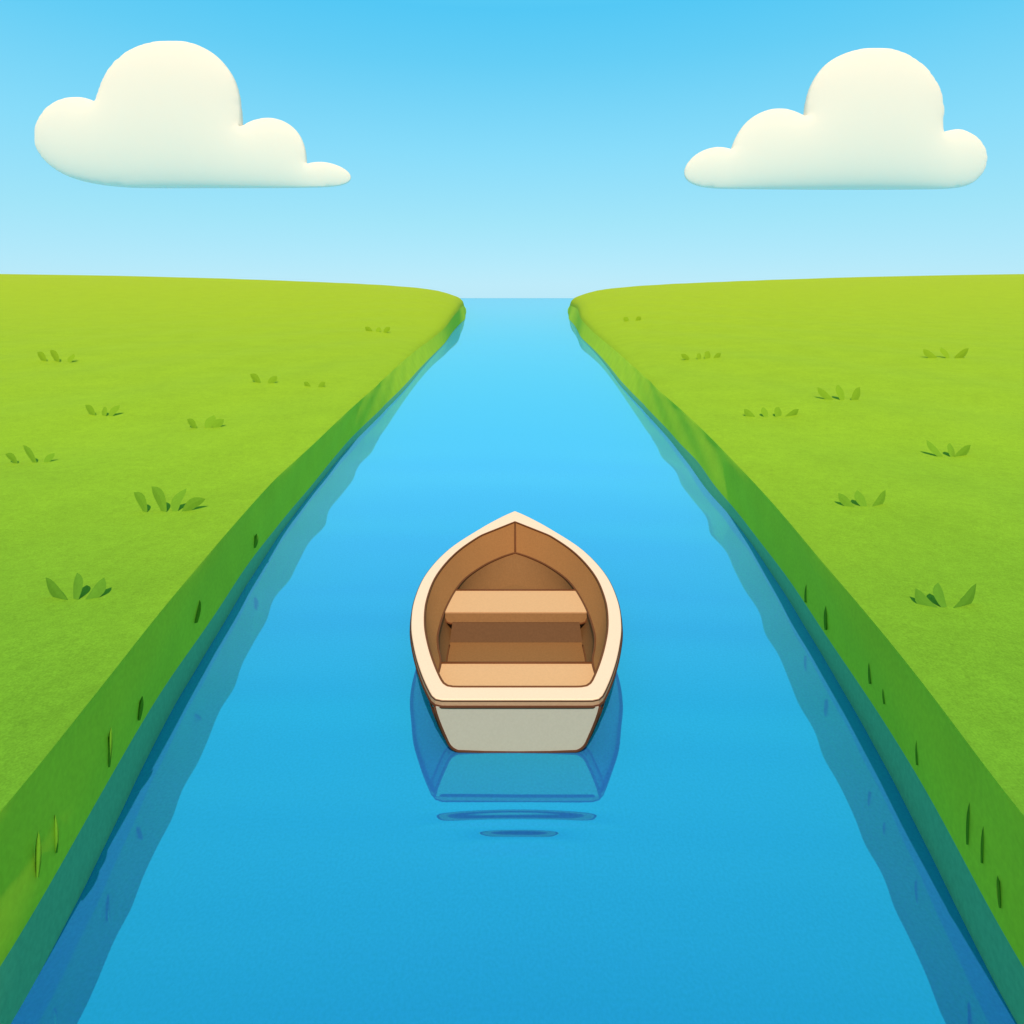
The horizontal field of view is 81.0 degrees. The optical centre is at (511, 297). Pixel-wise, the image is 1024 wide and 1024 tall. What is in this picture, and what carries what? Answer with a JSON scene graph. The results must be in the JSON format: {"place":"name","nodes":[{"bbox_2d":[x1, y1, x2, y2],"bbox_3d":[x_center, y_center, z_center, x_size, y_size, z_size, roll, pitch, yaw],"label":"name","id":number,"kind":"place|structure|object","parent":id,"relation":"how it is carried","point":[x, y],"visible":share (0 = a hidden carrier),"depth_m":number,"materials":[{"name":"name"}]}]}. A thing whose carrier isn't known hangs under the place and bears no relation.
{"place":"outdoors","nodes":[
{"label":"outdoors","id":0,"kind":"place"},
{"bbox_2d":[34,41,350,187],"bbox_3d":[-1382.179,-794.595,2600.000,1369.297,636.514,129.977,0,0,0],"label":"cloud","id":1,"kind":"structure","parent":0,"point":[162,114],"depth_m":2557.39,"materials":[{"name":"white"}]},
{"bbox_2d":[0,274,463,810],"bbox_3d":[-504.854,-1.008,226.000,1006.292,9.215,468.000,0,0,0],"label":"meadow","id":2,"kind":"structure","parent":0,"point":[160,361],"depth_m":9.08,"materials":[{"name":"green plant"}]},
{"bbox_2d":[5,445,54,462],"bbox_3d":[-5.798,1.890,7.197,0.594,0.197,0.158,0,0,10],"label":"grass tuft","id":3,"kind":"object","parent":2,"relation":"on","point":[30,454],"visible":0.97,"depth_m":7.19,"materials":[{"name":"green plant"}]},
{"bbox_2d":[37,350,74,361],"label":"grass tuft","id":4,"kind":"object","parent":2,"relation":"on","point":[42,356],"visible":0.98,"depth_m":16.07,"materials":[{"name":"green plant"}]},
{"bbox_2d":[46,573,105,599],"bbox_3d":[-2.812,1.859,3.844,0.413,0.144,0.120,0,0,0],"label":"grass tuft","id":5,"kind":"object","parent":2,"relation":"on","point":[97,590],"visible":0.98,"depth_m":3.84,"materials":[{"name":"green plant"}]},
{"bbox_2d":[85,405,119,415],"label":"grass tuft","id":6,"kind":"object","parent":2,"relation":"on","point":[112,411],"visible":0.99,"depth_m":9.80,"materials":[{"name":"green plant"}]},
{"bbox_2d":[134,486,204,511],"bbox_3d":[-3.180,1.869,5.546,0.693,0.212,0.178,0,0,0],"label":"grass tuft","id":7,"kind":"object","parent":2,"relation":"on","point":[176,501],"visible":0.98,"depth_m":5.52,"materials":[{"name":"green plant"}]},
{"bbox_2d":[187,415,223,427],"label":"grass tuft","id":8,"kind":"object","parent":2,"relation":"on","point":[211,421],"visible":0.99,"depth_m":9.05,"materials":[{"name":"green plant"}]},
{"bbox_2d":[250,373,276,382],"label":"grass tuft","id":9,"kind":"object","parent":2,"relation":"on","point":[256,378],"visible":0.99,"depth_m":13.00,"materials":[{"name":"green plant"}]},
{"bbox_2d":[304,382,324,386],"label":"grass tuft","id":10,"kind":"object","parent":2,"relation":"on","point":[321,384],"visible":0.96,"depth_m":12.85,"materials":[{"name":"green plant"}]},
{"bbox_2d":[365,327,389,332],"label":"grass tuft","id":11,"kind":"object","parent":2,"relation":"on","point":[385,330],"visible":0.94,"depth_m":27.17,"materials":[{"name":"green plant"}]},
{"bbox_2d":[0,306,465,1023],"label":"bank","id":12,"kind":"structure","parent":0,"point":[76,786],"depth_m":3.06,"materials":[{"name":"green plant"}]},
{"bbox_2d":[35,831,41,877],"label":"grass sprig","id":13,"kind":"object","parent":12,"relation":"attached to","point":[38,851],"depth_m":2.36,"materials":[{"name":"green plant"}]},
{"bbox_2d":[54,816,58,852],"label":"grass sprig","id":14,"kind":"object","parent":12,"relation":"attached to","point":[56,834],"depth_m":2.48,"materials":[{"name":"green plant"}]},
{"bbox_2d":[108,728,111,766],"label":"grass sprig","id":15,"kind":"object","parent":12,"relation":"attached to","point":[109,747],"depth_m":2.94,"materials":[{"name":"green plant"}]},
{"bbox_2d":[138,696,143,719],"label":"grass sprig","id":16,"kind":"object","parent":12,"relation":"on","point":[141,704],"depth_m":3.30,"materials":[{"name":"green plant"}]},
{"bbox_2d":[195,601,200,622],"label":"grass sprig","id":17,"kind":"object","parent":12,"relation":"on","point":[198,613],"depth_m":4.23,"materials":[{"name":"green plant"}]},
{"bbox_2d":[254,534,257,547],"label":"grass sprig","id":18,"kind":"object","parent":12,"relation":"on","point":[255,540],"depth_m":5.67,"materials":[{"name":"green plant"}]},
{"bbox_2d":[0,0,1023,297],"label":"sky","id":19,"kind":"structure","parent":0,"point":[488,148],"materials":[{"name":"blue"}]},
{"bbox_2d":[11,298,1016,1023],"bbox_3d":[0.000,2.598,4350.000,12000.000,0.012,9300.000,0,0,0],"label":"river water","id":20,"kind":"structure","parent":0,"point":[319,820],"depth_m":3.08,"materials":[{"name":"blue liquid"}]},
{"bbox_2d":[410,511,622,752],"bbox_3d":[0.030,2.434,4.820,1.559,0.467,2.785,0,0,0],"label":"rowing boat","id":21,"kind":"object","parent":20,"relation":"on","point":[516,633],"visible":1,"depth_m":4.37,"materials":[{"name":"beige paint"}]},
{"bbox_2d":[568,306,1023,1023],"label":"bank","id":22,"kind":"structure","parent":0,"point":[944,782],"depth_m":3.15,"materials":[{"name":"green plant"}]},
{"bbox_2d":[824,607,826,629],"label":"grass sprig","id":23,"kind":"object","parent":22,"relation":"on","point":[825,619],"depth_m":4.27,"materials":[{"name":"green plant"}]},
{"bbox_2d":[868,664,870,683],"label":"grass sprig","id":24,"kind":"object","parent":22,"relation":"attached to","point":[869,678],"depth_m":3.54,"materials":[{"name":"green plant"}]},
{"bbox_2d":[915,742,917,764],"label":"grass sprig","id":25,"kind":"object","parent":22,"relation":"on","point":[916,756],"depth_m":2.97,"materials":[{"name":"green plant"}]},
{"bbox_2d":[966,802,969,844],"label":"grass sprig","id":26,"kind":"object","parent":22,"relation":"attached to","point":[967,826],"depth_m":2.51,"materials":[{"name":"green plant"}]},
{"bbox_2d":[981,829,983,862],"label":"grass sprig","id":27,"kind":"object","parent":22,"relation":"attached to","point":[982,841],"depth_m":2.41,"materials":[{"name":"green plant"}]},
{"bbox_2d":[996,876,1000,907],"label":"grass sprig","id":28,"kind":"object","parent":22,"relation":"attached to","point":[998,892],"depth_m":2.29,"materials":[{"name":"green plant"}]},
{"bbox_2d":[570,274,1023,814],"bbox_3d":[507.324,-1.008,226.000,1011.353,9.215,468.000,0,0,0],"label":"meadow","id":29,"kind":"structure","parent":0,"point":[953,526],"depth_m":8.95,"materials":[{"name":"green plant"}]},
{"bbox_2d":[623,316,640,320],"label":"grass tuft","id":30,"kind":"object","parent":29,"relation":"on","point":[627,318],"visible":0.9,"depth_m":34.21,"materials":[{"name":"green plant"}]},
{"bbox_2d":[681,351,720,359],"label":"grass tuft","id":31,"kind":"object","parent":29,"relation":"on","point":[706,355],"visible":0.93,"depth_m":17.46,"materials":[{"name":"green plant"}]},
{"bbox_2d":[744,407,798,416],"bbox_3d":[4.309,1.903,9.934,0.917,0.174,0.142,0,0,0],"label":"grass tuft","id":32,"kind":"object","parent":29,"relation":"on","point":[764,412],"visible":0.94,"depth_m":9.93,"materials":[{"name":"green plant"}]},
{"bbox_2d":[817,385,859,399],"bbox_3d":[6.097,1.764,11.132,0.802,0.289,0.254,0,0,0],"label":"grass tuft","id":33,"kind":"object","parent":29,"relation":"on","point":[839,392],"visible":0.98,"depth_m":11.11,"materials":[{"name":"green plant"}]},
{"bbox_2d":[838,490,885,506],"bbox_3d":[3.281,1.877,5.583,0.464,0.143,0.119,0,0,0],"label":"grass tuft","id":34,"kind":"object","parent":29,"relation":"on","point":[844,500],"visible":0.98,"depth_m":5.58,"materials":[{"name":"green plant"}]},
{"bbox_2d":[915,583,975,607],"bbox_3d":[2.736,1.873,3.756,0.419,0.132,0.108,0,0,0],"label":"grass tuft","id":35,"kind":"object","parent":29,"relation":"on","point":[921,598],"visible":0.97,"depth_m":3.75,"materials":[{"name":"green plant"}]},
{"bbox_2d":[923,347,968,357],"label":"grass tuft","id":36,"kind":"object","parent":29,"relation":"on","point":[945,354],"visible":0.98,"depth_m":16.61,"materials":[{"name":"green plant"}]},
{"bbox_2d":[926,440,970,456],"bbox_3d":[5.565,1.922,7.602,0.550,0.203,0.173,0,0,0],"label":"grass tuft","id":37,"kind":"object","parent":29,"relation":"on","point":[933,449],"visible":0.96,"depth_m":7.59,"materials":[{"name":"green plant"}]},
{"bbox_2d":[684,48,986,189],"bbox_3d":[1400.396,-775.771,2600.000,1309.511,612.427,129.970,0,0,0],"label":"cloud","id":38,"kind":"structure","parent":0,"point":[870,119],"depth_m":2557.85,"materials":[{"name":"white"}]}
]}

